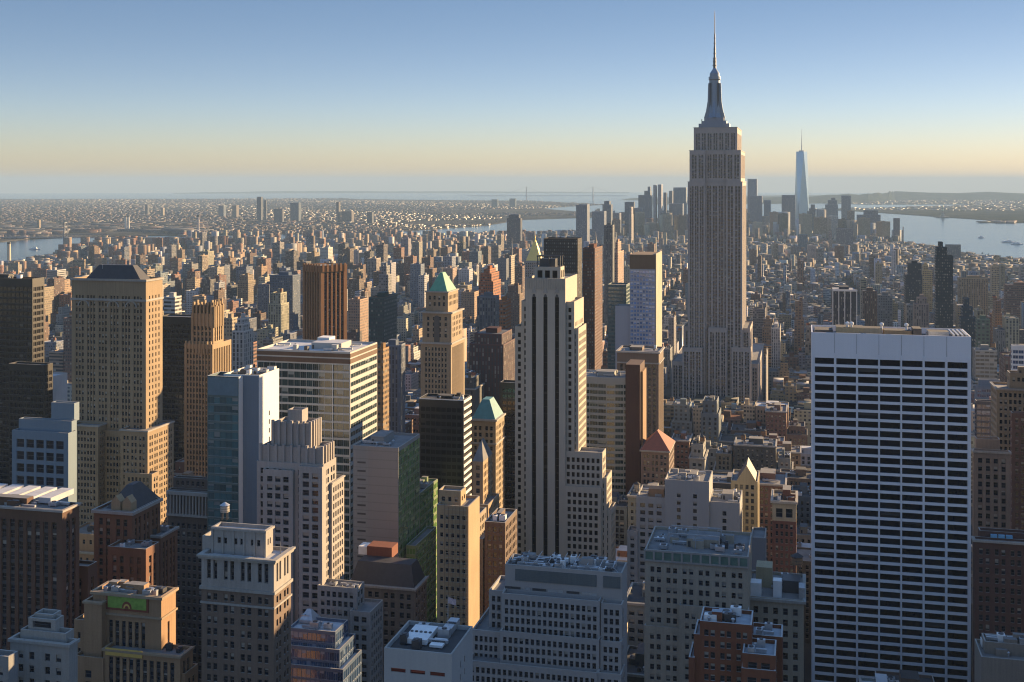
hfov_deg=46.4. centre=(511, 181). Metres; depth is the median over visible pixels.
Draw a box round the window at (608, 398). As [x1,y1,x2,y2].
[607,397,614,400]
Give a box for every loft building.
[44,286,53,323]
[47,267,65,278]
[49,349,62,371]
[53,372,66,401]
[63,257,72,275]
[142,267,154,276]
[163,283,169,296]
[182,471,201,476]
[185,277,199,301]
[186,287,200,314]
[192,294,206,305]
[198,254,208,274]
[200,250,213,264]
[208,265,223,277]
[238,273,254,303]
[244,307,254,316]
[253,254,266,279]
[257,274,269,310]
[257,324,277,348]
[268,288,288,335]
[307,251,318,263]
[320,245,332,258]
[348,296,367,341]
[353,268,362,277]
[354,249,361,264]
[364,279,371,296]
[367,256,380,279]
[382,260,395,292]
[397,314,411,340]
[405,365,420,387]
[405,368,418,390]
[410,309,418,324]
[410,343,419,359]
[411,241,422,262]
[411,325,421,339]
[418,273,428,306]
[427,248,437,256]
[432,239,440,255]
[442,266,456,285]
[455,282,471,289]
[458,267,472,286]
[458,288,465,307]
[467,326,475,345]
[471,327,476,341]
[473,271,476,285]
[477,262,485,280]
[484,263,497,270]
[497,234,503,249]
[525,248,530,259]
[586,358,588,368]
[624,265,629,282]
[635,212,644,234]
[646,222,658,234]
[662,214,671,239]
[662,314,671,329]
[663,399,675,420]
[677,300,684,309]
[693,403,702,438]
[713,445,733,472]
[720,396,737,411]
[725,403,736,412]
[735,404,743,413]
[742,398,755,422]
[750,302,755,317]
[752,221,761,236]
[756,400,788,427]
[770,211,777,230]
[770,384,784,400]
[773,242,777,261]
[777,441,800,466]
[779,311,790,333]
[779,356,788,377]
[781,333,791,348]
[781,340,786,359]
[784,383,805,391]
[791,401,810,445]
[796,523,810,542]
[799,213,811,236]
[801,446,810,467]
[805,322,816,354]
[807,244,815,259]
[814,216,826,237]
[827,215,837,237]
[858,217,869,237]
[860,277,865,318]
[875,261,881,283]
[876,221,889,236]
[891,248,895,275]
[893,300,897,320]
[953,299,958,324]
[957,275,987,314]
[974,305,983,317]
[988,291,993,312]
[998,263,1004,289]
[1002,313,1018,350]
[1019,263,1023,281]
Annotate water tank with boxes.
[220,502,229,519]
[634,482,639,493]
[674,428,679,433]
[700,435,704,443]
[727,443,733,453]
[741,433,745,442]
[756,420,761,427]
[760,429,766,436]
[791,553,802,571]
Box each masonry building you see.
[350,541,428,681]
[644,525,751,681]
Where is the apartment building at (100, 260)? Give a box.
[95,256,106,266]
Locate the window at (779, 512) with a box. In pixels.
[776,508,782,516]
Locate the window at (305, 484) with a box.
[303,481,308,486]
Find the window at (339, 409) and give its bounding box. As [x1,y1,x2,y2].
[337,406,342,412]
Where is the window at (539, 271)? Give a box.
[538,270,541,277]
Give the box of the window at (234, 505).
[232,503,237,509]
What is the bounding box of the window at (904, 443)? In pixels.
[902,441,921,447]
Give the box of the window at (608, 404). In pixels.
[607,403,614,406]
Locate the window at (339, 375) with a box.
[337,373,342,379]
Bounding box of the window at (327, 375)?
[325,373,330,378]
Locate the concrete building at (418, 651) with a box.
[384,597,472,681]
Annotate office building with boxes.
[12,401,78,501]
[44,338,62,356]
[49,322,57,329]
[49,332,62,339]
[56,304,70,323]
[78,245,86,258]
[121,246,128,264]
[146,264,161,271]
[155,271,167,283]
[166,475,206,681]
[168,244,175,257]
[168,279,174,291]
[183,262,197,294]
[199,231,206,248]
[201,277,215,294]
[213,280,225,298]
[215,264,229,284]
[226,283,237,297]
[236,265,252,283]
[236,304,252,312]
[246,315,256,330]
[258,281,269,318]
[263,333,282,346]
[270,272,299,329]
[272,241,283,270]
[273,261,282,273]
[279,266,289,271]
[281,330,296,340]
[285,250,298,269]
[297,260,310,269]
[338,242,348,254]
[338,254,346,263]
[347,329,361,340]
[364,249,373,272]
[368,298,368,341]
[369,291,396,347]
[371,285,378,295]
[376,243,387,261]
[396,261,403,285]
[398,302,408,315]
[401,237,410,255]
[410,262,423,303]
[443,254,455,267]
[457,242,465,260]
[459,260,471,268]
[465,370,484,416]
[467,346,468,368]
[469,249,481,264]
[491,243,500,263]
[497,256,508,281]
[505,252,516,261]
[612,492,627,545]
[627,482,664,527]
[627,581,644,645]
[627,643,643,681]
[662,243,670,255]
[664,345,671,383]
[669,313,675,359]
[671,398,692,440]
[676,330,681,349]
[688,435,708,469]
[700,419,730,435]
[701,395,720,442]
[706,440,721,471]
[713,472,732,488]
[719,433,757,446]
[734,436,776,469]
[753,304,765,342]
[758,299,766,315]
[764,364,768,392]
[769,367,792,392]
[776,447,793,471]
[778,213,787,232]
[790,245,798,259]
[792,482,810,525]
[796,547,810,642]
[799,347,804,369]
[800,291,807,314]
[805,355,810,369]
[816,247,823,263]
[832,285,856,324]
[838,218,850,227]
[858,673,898,681]
[863,265,868,277]
[896,300,903,326]
[905,300,913,326]
[971,344,1000,386]
[971,431,974,505]
[971,585,971,640]
[975,378,999,399]
[975,399,990,436]
[993,325,1004,360]
[1019,328,1023,343]
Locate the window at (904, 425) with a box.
[902,423,921,429]
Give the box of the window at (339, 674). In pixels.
[338,672,341,680]
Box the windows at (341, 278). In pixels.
[337,278,342,339]
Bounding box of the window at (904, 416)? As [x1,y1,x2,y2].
[902,414,921,420]
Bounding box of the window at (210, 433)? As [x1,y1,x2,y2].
[208,431,213,437]
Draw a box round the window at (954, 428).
[948,425,966,431]
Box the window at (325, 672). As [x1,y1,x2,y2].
[324,671,327,679]
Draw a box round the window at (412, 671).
[411,670,424,673]
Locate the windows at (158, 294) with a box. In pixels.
[76,294,166,524]
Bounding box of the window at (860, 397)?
[858,394,877,400]
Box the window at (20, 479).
[17,475,23,483]
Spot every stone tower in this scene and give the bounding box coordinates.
[70,264,174,525]
[257,407,382,681]
[419,272,465,396]
[471,396,505,507]
[913,294,928,327]
[971,436,1011,681]
[989,366,1023,449]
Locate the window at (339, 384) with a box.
[337,381,342,387]
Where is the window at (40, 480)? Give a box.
[37,477,43,484]
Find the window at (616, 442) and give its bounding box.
[615,441,622,444]
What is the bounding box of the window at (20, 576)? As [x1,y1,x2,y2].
[19,574,22,581]
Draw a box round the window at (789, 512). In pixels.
[786,509,792,517]
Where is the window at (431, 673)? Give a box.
[430,672,444,675]
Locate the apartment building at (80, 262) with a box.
[73,258,85,271]
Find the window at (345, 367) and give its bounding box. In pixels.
[343,365,348,371]
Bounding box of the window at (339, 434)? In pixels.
[337,431,342,437]
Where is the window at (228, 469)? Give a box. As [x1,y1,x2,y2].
[226,467,231,473]
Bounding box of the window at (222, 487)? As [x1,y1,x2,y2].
[220,484,225,490]
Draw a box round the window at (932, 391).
[925,388,944,394]
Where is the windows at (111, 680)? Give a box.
[110,678,189,681]
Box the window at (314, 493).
[312,491,317,495]
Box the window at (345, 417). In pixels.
[343,415,348,421]
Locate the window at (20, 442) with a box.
[17,439,23,446]
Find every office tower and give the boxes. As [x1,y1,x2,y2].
[0,274,43,485]
[9,361,52,484]
[163,314,190,469]
[257,335,376,579]
[353,430,419,572]
[500,380,514,508]
[544,237,581,296]
[586,359,645,494]
[1011,344,1023,370]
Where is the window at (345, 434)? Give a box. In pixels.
[343,432,348,437]
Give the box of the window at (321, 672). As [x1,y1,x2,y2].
[320,671,323,678]
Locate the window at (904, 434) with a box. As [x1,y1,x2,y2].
[902,432,921,438]
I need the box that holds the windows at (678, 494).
[630,493,696,583]
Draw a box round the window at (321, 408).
[319,406,323,411]
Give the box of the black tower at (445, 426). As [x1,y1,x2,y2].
[419,392,471,502]
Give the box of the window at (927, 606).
[925,604,944,610]
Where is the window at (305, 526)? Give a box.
[303,524,308,529]
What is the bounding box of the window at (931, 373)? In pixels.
[925,370,944,376]
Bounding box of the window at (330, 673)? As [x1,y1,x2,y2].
[329,672,332,679]
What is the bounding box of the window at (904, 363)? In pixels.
[902,360,921,366]
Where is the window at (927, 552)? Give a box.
[925,550,944,556]
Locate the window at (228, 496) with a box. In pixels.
[226,493,231,500]
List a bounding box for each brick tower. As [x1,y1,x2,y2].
[196,522,295,681]
[473,438,498,518]
[479,265,500,299]
[1010,411,1023,529]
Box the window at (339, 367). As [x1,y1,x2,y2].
[337,365,342,370]
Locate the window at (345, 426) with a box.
[343,423,348,429]
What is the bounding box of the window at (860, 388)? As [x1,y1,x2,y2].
[858,386,877,391]
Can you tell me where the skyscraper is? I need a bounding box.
[672,12,763,401]
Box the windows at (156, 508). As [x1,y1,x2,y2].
[135,508,173,586]
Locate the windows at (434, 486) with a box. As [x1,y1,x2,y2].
[421,483,436,622]
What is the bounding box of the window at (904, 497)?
[902,495,921,501]
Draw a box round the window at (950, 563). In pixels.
[948,561,966,567]
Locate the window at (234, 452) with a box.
[232,450,237,456]
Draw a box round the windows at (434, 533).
[424,530,435,622]
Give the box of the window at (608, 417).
[607,416,614,419]
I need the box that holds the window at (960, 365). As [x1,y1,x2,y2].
[948,362,966,368]
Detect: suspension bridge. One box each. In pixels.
[0,222,198,244]
[512,187,618,200]
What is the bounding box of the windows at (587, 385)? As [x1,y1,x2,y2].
[586,383,605,447]
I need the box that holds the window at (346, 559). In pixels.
[344,557,348,563]
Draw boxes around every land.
[0,198,600,241]
[623,195,1020,204]
[824,205,1023,221]
[937,217,977,217]
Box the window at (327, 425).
[325,423,330,428]
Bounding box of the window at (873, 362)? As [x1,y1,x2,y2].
[858,359,877,365]
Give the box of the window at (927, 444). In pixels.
[925,442,944,448]
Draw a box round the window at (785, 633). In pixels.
[783,631,787,636]
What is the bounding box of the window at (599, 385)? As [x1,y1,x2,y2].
[598,384,605,387]
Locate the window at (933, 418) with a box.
[925,415,944,421]
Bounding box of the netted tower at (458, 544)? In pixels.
[437,485,479,626]
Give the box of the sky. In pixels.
[0,0,1023,192]
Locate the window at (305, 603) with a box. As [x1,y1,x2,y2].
[303,601,308,605]
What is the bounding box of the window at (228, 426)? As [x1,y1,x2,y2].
[226,423,231,430]
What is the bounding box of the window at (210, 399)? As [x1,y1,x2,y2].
[208,396,213,402]
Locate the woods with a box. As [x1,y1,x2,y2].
[0,207,1019,315]
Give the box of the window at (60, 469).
[57,466,63,473]
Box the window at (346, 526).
[344,524,348,529]
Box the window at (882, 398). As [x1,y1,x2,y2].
[880,395,899,401]
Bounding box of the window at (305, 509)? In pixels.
[303,507,308,512]
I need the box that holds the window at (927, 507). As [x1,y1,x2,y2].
[925,505,944,511]
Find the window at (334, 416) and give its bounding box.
[331,415,336,420]
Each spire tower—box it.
[509,246,514,284]
[795,136,808,229]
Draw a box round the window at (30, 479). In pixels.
[27,476,33,483]
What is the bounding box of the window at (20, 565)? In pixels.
[19,563,22,570]
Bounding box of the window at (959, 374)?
[948,371,966,377]
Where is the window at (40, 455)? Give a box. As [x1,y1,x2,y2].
[37,452,43,460]
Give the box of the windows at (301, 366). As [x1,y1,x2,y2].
[258,356,375,577]
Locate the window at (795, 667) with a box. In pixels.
[793,665,797,670]
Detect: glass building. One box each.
[291,608,361,681]
[406,526,435,622]
[420,476,437,622]
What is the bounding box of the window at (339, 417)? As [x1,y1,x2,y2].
[337,415,342,420]
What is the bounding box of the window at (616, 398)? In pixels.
[615,397,622,400]
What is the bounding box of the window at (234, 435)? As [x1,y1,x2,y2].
[232,433,237,439]
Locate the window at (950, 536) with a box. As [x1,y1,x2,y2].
[948,533,966,540]
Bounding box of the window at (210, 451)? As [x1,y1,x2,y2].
[208,449,213,455]
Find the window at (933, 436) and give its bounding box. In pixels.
[925,433,944,439]
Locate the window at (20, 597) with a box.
[19,596,22,603]
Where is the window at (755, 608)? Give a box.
[753,606,757,612]
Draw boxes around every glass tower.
[207,364,278,532]
[935,241,952,328]
[959,297,975,376]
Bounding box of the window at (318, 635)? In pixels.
[317,634,320,641]
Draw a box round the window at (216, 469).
[214,466,219,473]
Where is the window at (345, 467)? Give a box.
[343,465,348,471]
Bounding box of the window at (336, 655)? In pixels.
[334,653,338,661]
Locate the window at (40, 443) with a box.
[37,440,43,447]
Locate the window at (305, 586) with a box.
[303,584,308,588]
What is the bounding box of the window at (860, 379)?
[858,377,877,382]
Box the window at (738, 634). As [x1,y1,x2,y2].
[736,632,740,637]
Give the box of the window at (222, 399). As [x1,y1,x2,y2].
[220,397,225,403]
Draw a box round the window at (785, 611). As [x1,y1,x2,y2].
[783,608,787,614]
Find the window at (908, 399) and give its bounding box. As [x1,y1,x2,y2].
[902,396,921,402]
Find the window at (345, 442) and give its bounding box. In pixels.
[343,440,348,446]
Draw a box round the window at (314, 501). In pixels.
[312,499,317,504]
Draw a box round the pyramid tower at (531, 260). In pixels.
[525,237,542,298]
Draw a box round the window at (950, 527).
[948,524,966,531]
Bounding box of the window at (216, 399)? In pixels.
[214,397,219,403]
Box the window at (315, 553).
[312,550,317,555]
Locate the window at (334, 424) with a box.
[331,423,336,428]
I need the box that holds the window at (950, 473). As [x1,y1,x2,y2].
[948,470,966,476]
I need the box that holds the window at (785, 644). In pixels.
[783,642,787,647]
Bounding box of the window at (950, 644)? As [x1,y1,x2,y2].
[948,642,966,648]
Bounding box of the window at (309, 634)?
[308,633,311,640]
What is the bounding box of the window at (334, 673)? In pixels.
[333,672,336,680]
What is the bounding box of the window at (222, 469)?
[220,467,225,473]
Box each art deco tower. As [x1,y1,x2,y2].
[184,298,230,476]
[515,255,615,560]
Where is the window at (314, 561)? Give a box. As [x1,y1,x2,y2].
[312,559,317,563]
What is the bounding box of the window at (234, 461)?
[232,459,237,465]
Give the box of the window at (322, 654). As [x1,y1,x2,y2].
[320,651,324,659]
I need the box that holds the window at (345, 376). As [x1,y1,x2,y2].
[343,373,348,379]
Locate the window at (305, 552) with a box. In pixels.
[303,550,308,554]
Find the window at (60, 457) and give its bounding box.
[57,453,63,461]
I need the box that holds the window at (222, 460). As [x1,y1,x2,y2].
[220,458,225,464]
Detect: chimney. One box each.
[7,242,10,260]
[127,216,129,228]
[197,215,198,229]
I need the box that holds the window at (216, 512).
[214,510,219,516]
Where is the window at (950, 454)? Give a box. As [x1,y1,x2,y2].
[948,452,966,458]
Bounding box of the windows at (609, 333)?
[608,286,628,368]
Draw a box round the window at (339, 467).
[337,465,342,470]
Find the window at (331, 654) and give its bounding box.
[330,652,333,660]
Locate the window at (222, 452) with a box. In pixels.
[220,449,225,455]
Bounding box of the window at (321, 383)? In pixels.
[319,381,323,386]
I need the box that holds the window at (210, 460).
[208,457,213,463]
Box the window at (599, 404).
[598,403,605,406]
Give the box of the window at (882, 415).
[880,413,899,419]
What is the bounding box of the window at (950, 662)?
[948,660,966,666]
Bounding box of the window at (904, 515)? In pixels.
[902,513,921,519]
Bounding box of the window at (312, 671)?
[311,670,314,678]
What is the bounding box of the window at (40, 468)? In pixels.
[37,464,43,472]
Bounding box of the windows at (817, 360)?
[815,358,966,681]
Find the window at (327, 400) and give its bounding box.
[325,398,330,403]
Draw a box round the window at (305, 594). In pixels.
[303,592,308,597]
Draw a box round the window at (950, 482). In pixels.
[948,479,966,485]
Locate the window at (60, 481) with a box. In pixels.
[57,478,63,485]
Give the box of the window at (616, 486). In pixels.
[615,485,622,488]
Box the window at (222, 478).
[220,476,225,482]
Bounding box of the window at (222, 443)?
[220,441,225,447]
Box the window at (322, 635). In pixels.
[321,634,324,642]
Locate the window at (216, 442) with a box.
[214,440,219,446]
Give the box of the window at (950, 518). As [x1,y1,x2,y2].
[948,515,966,522]
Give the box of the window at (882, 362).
[880,360,899,365]
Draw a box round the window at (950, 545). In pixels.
[948,542,966,549]
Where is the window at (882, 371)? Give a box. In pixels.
[880,369,899,374]
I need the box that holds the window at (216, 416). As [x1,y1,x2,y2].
[214,414,219,420]
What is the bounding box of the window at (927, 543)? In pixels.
[925,541,944,547]
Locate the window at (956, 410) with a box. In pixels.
[948,407,966,413]
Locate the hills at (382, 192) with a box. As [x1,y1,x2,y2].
[174,191,628,193]
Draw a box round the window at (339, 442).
[337,440,342,445]
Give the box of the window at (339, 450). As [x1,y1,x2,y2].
[337,448,342,454]
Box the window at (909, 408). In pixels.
[902,405,921,411]
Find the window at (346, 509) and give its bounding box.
[344,507,348,513]
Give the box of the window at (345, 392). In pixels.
[343,390,348,396]
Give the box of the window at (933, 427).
[925,424,944,430]
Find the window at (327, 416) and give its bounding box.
[325,414,330,420]
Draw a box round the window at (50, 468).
[47,465,53,473]
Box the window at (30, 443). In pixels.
[27,439,33,447]
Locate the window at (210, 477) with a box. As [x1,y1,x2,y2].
[208,475,213,481]
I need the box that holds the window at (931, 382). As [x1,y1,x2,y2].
[925,379,944,385]
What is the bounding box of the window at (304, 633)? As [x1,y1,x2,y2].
[303,632,306,640]
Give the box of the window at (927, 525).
[925,523,944,529]
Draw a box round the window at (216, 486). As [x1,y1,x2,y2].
[214,484,219,490]
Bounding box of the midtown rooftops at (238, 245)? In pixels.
[0,209,1023,681]
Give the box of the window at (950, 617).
[948,615,966,621]
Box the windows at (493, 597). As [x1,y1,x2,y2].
[473,596,617,681]
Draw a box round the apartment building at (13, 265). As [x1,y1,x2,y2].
[8,261,19,273]
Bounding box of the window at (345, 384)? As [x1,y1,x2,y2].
[343,382,348,387]
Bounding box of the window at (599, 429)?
[598,428,605,431]
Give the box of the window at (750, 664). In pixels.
[748,662,756,667]
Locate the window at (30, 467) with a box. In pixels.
[27,464,33,471]
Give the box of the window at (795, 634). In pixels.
[793,631,797,637]
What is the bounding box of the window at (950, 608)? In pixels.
[948,606,966,612]
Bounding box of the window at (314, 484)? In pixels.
[312,482,317,487]
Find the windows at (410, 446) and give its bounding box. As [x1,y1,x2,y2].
[406,438,418,544]
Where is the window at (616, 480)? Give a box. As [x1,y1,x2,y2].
[615,479,622,482]
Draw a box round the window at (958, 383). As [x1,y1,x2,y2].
[948,380,966,386]
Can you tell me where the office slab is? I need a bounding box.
[811,321,970,681]
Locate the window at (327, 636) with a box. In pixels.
[326,635,329,642]
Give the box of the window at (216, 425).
[214,423,219,429]
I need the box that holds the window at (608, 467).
[607,466,614,469]
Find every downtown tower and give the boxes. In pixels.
[507,214,521,248]
[576,204,589,250]
[592,211,605,242]
[602,201,612,224]
[613,213,620,219]
[625,202,634,235]
[629,207,633,243]
[635,208,642,211]
[638,187,652,217]
[653,185,656,222]
[658,184,662,222]
[663,192,666,212]
[669,191,672,203]
[669,203,683,225]
[673,187,686,213]
[748,179,756,212]
[750,196,761,221]
[764,200,770,222]
[782,195,794,230]
[798,234,806,251]
[809,204,815,230]
[825,198,837,216]
[829,231,831,247]
[836,228,852,245]
[841,195,850,218]
[857,210,880,222]
[893,218,899,240]
[902,227,903,243]
[945,244,960,258]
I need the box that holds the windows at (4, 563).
[3,518,91,649]
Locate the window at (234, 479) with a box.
[232,476,237,482]
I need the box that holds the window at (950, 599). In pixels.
[948,597,966,603]
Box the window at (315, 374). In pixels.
[313,372,317,378]
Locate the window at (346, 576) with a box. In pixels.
[344,574,348,579]
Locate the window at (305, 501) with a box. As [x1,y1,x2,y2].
[303,498,308,503]
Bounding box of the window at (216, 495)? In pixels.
[214,493,219,499]
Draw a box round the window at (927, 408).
[925,406,944,412]
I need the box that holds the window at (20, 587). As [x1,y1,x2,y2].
[19,585,22,592]
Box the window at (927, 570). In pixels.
[925,568,944,574]
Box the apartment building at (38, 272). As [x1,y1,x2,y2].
[33,268,47,277]
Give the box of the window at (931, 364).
[925,361,944,367]
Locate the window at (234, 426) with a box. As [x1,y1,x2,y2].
[232,424,237,430]
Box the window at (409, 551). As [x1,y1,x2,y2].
[407,548,414,554]
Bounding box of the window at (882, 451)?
[880,449,899,455]
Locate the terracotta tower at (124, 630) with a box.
[74,579,197,681]
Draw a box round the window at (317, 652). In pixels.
[316,651,319,659]
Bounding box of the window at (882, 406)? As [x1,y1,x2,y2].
[880,404,899,410]
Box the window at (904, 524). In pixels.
[902,521,921,528]
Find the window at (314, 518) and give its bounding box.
[312,516,317,521]
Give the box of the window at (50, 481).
[47,477,53,485]
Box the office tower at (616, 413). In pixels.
[586,359,645,494]
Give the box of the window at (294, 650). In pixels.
[293,649,296,656]
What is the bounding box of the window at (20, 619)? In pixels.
[19,618,22,625]
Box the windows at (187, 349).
[187,349,215,476]
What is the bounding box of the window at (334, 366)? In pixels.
[331,365,336,370]
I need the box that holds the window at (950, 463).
[948,461,966,467]
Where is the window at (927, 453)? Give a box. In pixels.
[925,451,944,457]
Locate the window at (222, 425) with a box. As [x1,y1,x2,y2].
[220,423,225,429]
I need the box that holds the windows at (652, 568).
[650,566,694,679]
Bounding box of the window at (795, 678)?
[793,676,797,681]
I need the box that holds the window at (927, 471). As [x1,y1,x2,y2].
[925,469,944,475]
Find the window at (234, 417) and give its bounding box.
[232,415,237,421]
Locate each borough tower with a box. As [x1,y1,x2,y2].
[37,220,40,227]
[145,204,148,214]
[160,208,164,215]
[218,205,225,215]
[232,205,238,216]
[257,197,262,220]
[264,200,266,219]
[274,209,283,221]
[290,203,300,220]
[336,202,339,221]
[341,211,353,221]
[367,212,373,223]
[492,199,497,206]
[509,198,515,206]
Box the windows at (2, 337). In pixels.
[0,286,42,485]
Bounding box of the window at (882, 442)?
[880,440,899,446]
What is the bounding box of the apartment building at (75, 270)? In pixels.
[70,266,80,277]
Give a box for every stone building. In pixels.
[0,649,17,681]
[8,608,79,681]
[224,313,237,370]
[232,313,252,370]
[473,550,626,681]
[480,507,485,617]
[615,345,664,438]
[627,468,741,591]
[750,560,805,681]
[765,348,767,400]
[771,322,780,367]
[975,632,1023,681]
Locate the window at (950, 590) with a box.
[948,588,966,594]
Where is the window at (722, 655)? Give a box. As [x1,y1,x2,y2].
[720,653,724,658]
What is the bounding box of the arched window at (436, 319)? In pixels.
[434,316,439,361]
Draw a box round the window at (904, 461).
[902,459,921,465]
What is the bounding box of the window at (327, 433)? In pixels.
[325,431,330,436]
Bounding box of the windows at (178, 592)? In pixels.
[177,480,203,643]
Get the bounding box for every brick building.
[0,483,96,649]
[44,309,48,340]
[48,276,63,312]
[50,312,57,323]
[59,292,71,309]
[63,317,71,381]
[64,279,71,293]
[79,522,93,560]
[89,245,97,265]
[91,481,178,644]
[136,253,145,266]
[171,272,181,294]
[174,458,183,475]
[185,269,201,289]
[214,274,225,289]
[214,288,225,308]
[225,256,235,263]
[226,300,238,313]
[227,262,237,283]
[234,312,246,317]
[247,251,255,263]
[253,311,265,328]
[253,341,256,366]
[255,264,266,292]
[257,257,270,273]
[342,247,353,268]
[348,276,363,298]
[353,263,365,279]
[361,288,369,297]
[373,270,380,286]
[377,342,388,430]
[393,246,403,258]
[404,255,416,285]
[405,359,420,367]
[405,402,418,410]
[405,407,418,433]
[405,419,412,432]
[406,274,409,294]
[421,255,433,267]
[424,265,436,289]
[440,246,450,255]
[461,290,478,320]
[462,251,468,261]
[462,316,474,323]
[469,326,514,406]
[480,246,490,263]
[485,508,516,610]
[499,296,510,328]
[506,283,522,333]
[510,247,521,261]
[515,264,524,299]
[601,348,607,368]
[613,218,620,236]
[616,545,626,561]
[640,429,674,484]
[647,242,654,251]
[663,420,670,437]
[671,430,692,468]
[674,214,685,236]
[683,267,687,296]
[689,605,782,681]
[721,410,742,429]
[731,420,765,435]
[749,249,756,265]
[751,291,760,301]
[757,254,761,282]
[759,468,786,560]
[761,433,784,444]
[762,316,773,342]
[764,340,770,366]
[765,402,787,440]
[770,485,797,572]
[780,466,810,485]
[783,292,785,312]
[783,352,797,370]
[784,376,795,384]
[785,381,795,401]
[787,418,807,445]
[789,374,810,383]
[793,366,806,375]
[794,297,803,353]
[796,387,810,405]
[796,542,810,547]
[797,258,803,286]
[834,245,843,262]
[847,210,854,219]
[869,254,874,277]
[875,669,933,681]
[955,303,970,328]
[971,527,1023,681]
[986,313,991,346]
[992,297,1001,341]
[1000,351,1010,381]
[1004,282,1023,327]
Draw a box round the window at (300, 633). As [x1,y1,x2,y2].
[299,632,302,640]
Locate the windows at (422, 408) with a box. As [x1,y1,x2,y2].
[421,407,469,502]
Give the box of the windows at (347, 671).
[291,625,360,681]
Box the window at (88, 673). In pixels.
[86,670,90,677]
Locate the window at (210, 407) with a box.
[208,405,213,411]
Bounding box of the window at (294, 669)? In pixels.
[293,668,296,676]
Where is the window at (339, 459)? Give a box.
[337,457,342,462]
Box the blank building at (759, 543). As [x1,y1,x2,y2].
[752,527,766,569]
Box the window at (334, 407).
[331,406,336,412]
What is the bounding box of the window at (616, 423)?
[615,422,622,425]
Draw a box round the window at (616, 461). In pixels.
[615,460,622,463]
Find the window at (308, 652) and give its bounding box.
[306,650,310,658]
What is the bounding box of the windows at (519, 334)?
[518,270,607,556]
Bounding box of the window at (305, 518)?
[303,515,308,520]
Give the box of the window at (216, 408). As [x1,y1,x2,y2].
[214,405,219,411]
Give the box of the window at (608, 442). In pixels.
[607,441,614,444]
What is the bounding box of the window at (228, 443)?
[226,441,231,447]
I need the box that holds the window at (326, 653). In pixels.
[325,652,328,660]
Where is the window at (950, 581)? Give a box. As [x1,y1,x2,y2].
[948,579,966,585]
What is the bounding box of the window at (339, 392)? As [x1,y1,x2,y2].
[337,390,342,395]
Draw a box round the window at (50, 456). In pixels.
[47,453,53,460]
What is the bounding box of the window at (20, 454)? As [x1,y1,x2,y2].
[17,451,23,458]
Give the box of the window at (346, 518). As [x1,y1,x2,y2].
[344,515,348,521]
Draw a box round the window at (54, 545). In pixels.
[53,544,56,551]
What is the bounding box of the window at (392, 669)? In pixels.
[391,668,405,671]
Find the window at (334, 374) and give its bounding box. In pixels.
[331,373,336,378]
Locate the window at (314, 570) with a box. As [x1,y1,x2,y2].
[312,567,317,572]
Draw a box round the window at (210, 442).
[208,440,213,446]
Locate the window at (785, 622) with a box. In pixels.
[783,620,787,625]
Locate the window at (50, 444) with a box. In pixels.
[47,441,53,448]
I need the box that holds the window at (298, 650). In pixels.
[297,649,300,657]
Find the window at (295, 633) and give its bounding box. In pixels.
[294,631,297,639]
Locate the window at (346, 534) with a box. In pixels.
[344,532,348,538]
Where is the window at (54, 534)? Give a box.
[53,533,56,540]
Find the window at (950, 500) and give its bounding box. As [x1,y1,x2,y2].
[948,497,966,503]
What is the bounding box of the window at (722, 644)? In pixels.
[720,642,724,647]
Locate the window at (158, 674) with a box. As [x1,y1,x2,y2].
[157,672,160,679]
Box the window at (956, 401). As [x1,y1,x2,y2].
[948,398,966,404]
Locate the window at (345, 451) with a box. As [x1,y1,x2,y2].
[343,449,348,454]
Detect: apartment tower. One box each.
[164,292,181,314]
[379,263,391,293]
[386,339,404,432]
[477,292,498,331]
[583,243,601,369]
[604,222,613,333]
[608,282,629,368]
[614,239,623,282]
[615,251,661,368]
[862,287,876,325]
[877,292,892,326]
[904,261,921,326]
[922,263,932,311]
[975,315,989,346]
[990,263,998,298]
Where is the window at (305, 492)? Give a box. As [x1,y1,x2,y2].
[303,490,308,495]
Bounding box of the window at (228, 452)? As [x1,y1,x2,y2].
[226,450,231,456]
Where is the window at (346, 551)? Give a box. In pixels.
[344,549,348,554]
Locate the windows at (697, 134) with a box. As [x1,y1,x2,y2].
[673,133,756,401]
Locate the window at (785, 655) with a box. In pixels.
[783,653,787,658]
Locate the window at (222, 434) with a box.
[220,432,225,438]
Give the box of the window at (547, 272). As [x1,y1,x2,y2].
[545,270,549,277]
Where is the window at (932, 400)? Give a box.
[925,397,944,403]
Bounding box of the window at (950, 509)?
[948,506,966,512]
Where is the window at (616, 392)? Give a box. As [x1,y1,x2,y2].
[615,391,622,394]
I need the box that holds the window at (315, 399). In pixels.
[313,397,317,402]
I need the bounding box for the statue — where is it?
[936,205,948,216]
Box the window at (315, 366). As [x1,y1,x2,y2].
[313,364,317,369]
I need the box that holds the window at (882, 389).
[880,386,899,392]
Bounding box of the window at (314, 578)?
[312,576,317,580]
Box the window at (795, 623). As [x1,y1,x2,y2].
[793,620,797,626]
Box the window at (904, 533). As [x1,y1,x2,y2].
[902,530,921,537]
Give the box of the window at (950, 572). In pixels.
[948,570,966,576]
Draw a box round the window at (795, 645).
[793,643,797,648]
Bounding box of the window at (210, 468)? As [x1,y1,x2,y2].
[208,466,213,472]
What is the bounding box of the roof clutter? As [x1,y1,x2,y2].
[0,242,1018,551]
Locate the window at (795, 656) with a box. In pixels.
[793,654,797,659]
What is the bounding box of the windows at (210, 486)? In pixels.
[208,484,213,531]
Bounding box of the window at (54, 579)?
[53,577,56,584]
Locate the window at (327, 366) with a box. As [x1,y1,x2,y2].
[325,364,330,370]
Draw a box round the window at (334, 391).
[331,390,336,395]
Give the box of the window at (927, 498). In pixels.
[925,496,944,502]
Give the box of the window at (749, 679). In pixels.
[747,677,756,681]
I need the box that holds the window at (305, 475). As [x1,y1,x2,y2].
[303,473,308,478]
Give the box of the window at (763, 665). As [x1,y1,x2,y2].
[761,663,769,669]
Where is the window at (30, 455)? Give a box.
[27,452,33,459]

